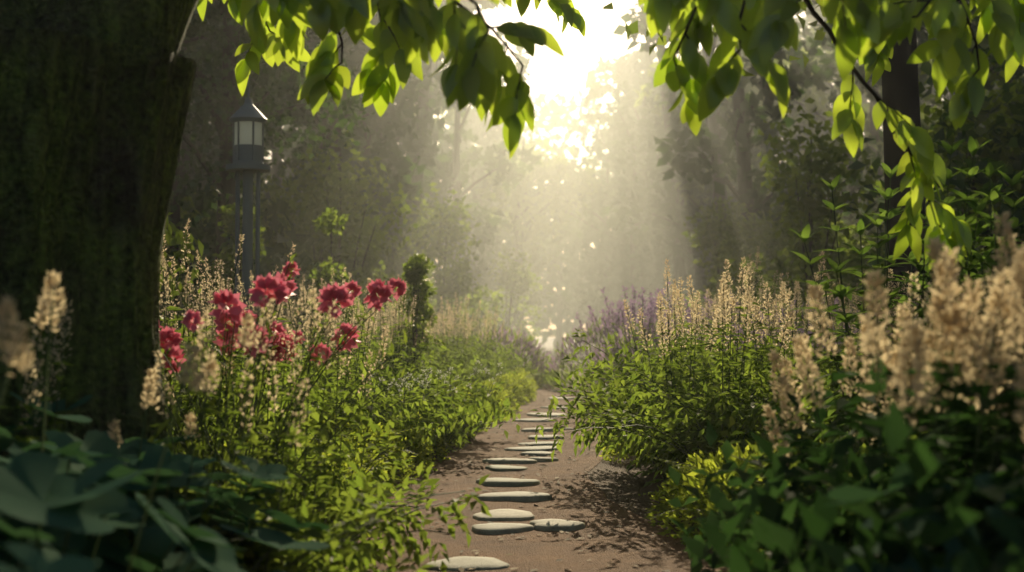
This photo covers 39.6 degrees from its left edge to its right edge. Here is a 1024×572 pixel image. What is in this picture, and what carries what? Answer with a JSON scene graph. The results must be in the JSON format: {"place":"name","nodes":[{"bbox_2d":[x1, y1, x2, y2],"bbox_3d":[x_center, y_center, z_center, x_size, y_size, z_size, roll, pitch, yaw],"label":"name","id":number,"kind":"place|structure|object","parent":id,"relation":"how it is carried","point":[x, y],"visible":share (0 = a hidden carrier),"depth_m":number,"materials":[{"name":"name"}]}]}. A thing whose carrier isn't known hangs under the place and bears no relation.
{"place":"outdoors","nodes":[
{"label":"outdoors","id":0,"kind":"place"},
{"bbox_2d":[324,355,727,571],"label":"garden path","id":1,"kind":"structure","parent":0,"point":[638,544],"depth_m":8.52,"materials":[{"name":"brown soil"}]},
{"bbox_2d":[425,384,584,570],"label":"stepping stones","id":2,"kind":"object","parent":1,"relation":"on","point":[466,563],"visible":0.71,"depth_m":9.40,"materials":[{"name":"beige stone"}]},
{"bbox_2d":[391,395,689,571],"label":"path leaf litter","id":3,"kind":"object","parent":1,"relation":"on","point":[461,569],"visible":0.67,"depth_m":10.08,"materials":[{"name":"brown plant"}]},
{"bbox_2d":[340,337,765,568],"bbox_3d":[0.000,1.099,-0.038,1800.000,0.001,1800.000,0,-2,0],"label":"ground","id":4,"kind":"structure","parent":0,"point":[617,482],"depth_m":10.81,"materials":[{"name":"soil"}]},
{"bbox_2d":[0,0,198,459],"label":"tree","id":5,"kind":"object","parent":4,"relation":"on","point":[95,96],"visible":0.72,"depth_m":5.34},
{"bbox_2d":[226,78,269,360],"bbox_3d":[-2.980,-0.351,16.022,0.506,4.020,0.493,0,-2,0],"label":"garden lamp post","id":6,"kind":"object","parent":4,"relation":"on","point":[248,119],"visible":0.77,"depth_m":15.98,"materials":[{"name":"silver metal"}]},
{"bbox_2d":[159,251,427,496],"bbox_3d":[-1.488,0.592,6.522,2.218,1.476,1.871,-2,-3,40],"label":"pink flower bush","id":7,"kind":"object","parent":4,"relation":"on","point":[278,288],"visible":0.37,"depth_m":6.34,"materials":[{"name":"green plant"}]},
{"bbox_2d":[0,217,1020,571],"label":"flowering plants","id":8,"kind":"object","parent":4,"relation":"on","point":[682,389],"visible":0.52,"depth_m":8.96,"materials":[{"name":"green plant"}]},
{"bbox_2d":[0,270,1023,571],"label":"foreground plants","id":9,"kind":"object","parent":4,"relation":"on","point":[52,508],"visible":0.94,"depth_m":3.60,"materials":[{"name":"green plant"}]},
{"bbox_2d":[177,361,846,563],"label":"shrubs","id":10,"kind":"object","parent":4,"relation":"on","point":[528,384],"visible":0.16,"depth_m":9.55,"materials":[{"name":"green plant"}]},
{"bbox_2d":[75,210,1023,571],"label":"spike plants","id":11,"kind":"object","parent":4,"relation":"on","point":[967,440],"visible":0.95,"depth_m":3.58,"materials":[{"name":"beige plant"}]},
{"bbox_2d":[299,342,830,460],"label":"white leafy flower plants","id":12,"kind":"object","parent":4,"relation":"on","point":[454,430],"visible":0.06,"depth_m":12.59,"materials":[{"name":"green plant"}]},
{"bbox_2d":[159,63,1023,379],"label":"understory shrubs","id":13,"kind":"object","parent":4,"relation":"on","point":[337,227],"visible":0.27,"depth_m":32.13,"materials":[{"name":"green plant"}]},
{"bbox_2d":[160,0,1023,354],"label":"forest tree","id":14,"kind":"object","parent":4,"relation":"on","point":[810,68],"depth_m":57.55,"materials":[{"name":"green plant"}]},
{"bbox_2d":[458,293,865,402],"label":"flowering plants","id":15,"kind":"object","parent":4,"relation":"on","point":[527,345],"visible":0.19,"depth_m":28.97,"materials":[{"name":"purple plant"}]},
{"bbox_2d":[559,282,999,378],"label":"lavender plants","id":16,"kind":"object","parent":4,"relation":"on","point":[649,309],"visible":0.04,"depth_m":22.16,"materials":[{"name":"purple plant"}]},
{"bbox_2d":[785,136,1023,485],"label":"tall stem plants","id":17,"kind":"object","parent":4,"relation":"on","point":[974,259],"visible":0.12,"depth_m":6.95,"materials":[{"name":"green plant"}]},
{"bbox_2d":[264,0,948,336],"label":"sky","id":18,"kind":"structure","parent":0,"point":[552,72],"materials":[{"name":"white"}]},
{"bbox_2d":[197,0,1023,269],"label":"overhang","id":19,"kind":"object","parent":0,"point":[870,34],"depth_m":5.25,"materials":[{"name":"green plant"}]}
]}

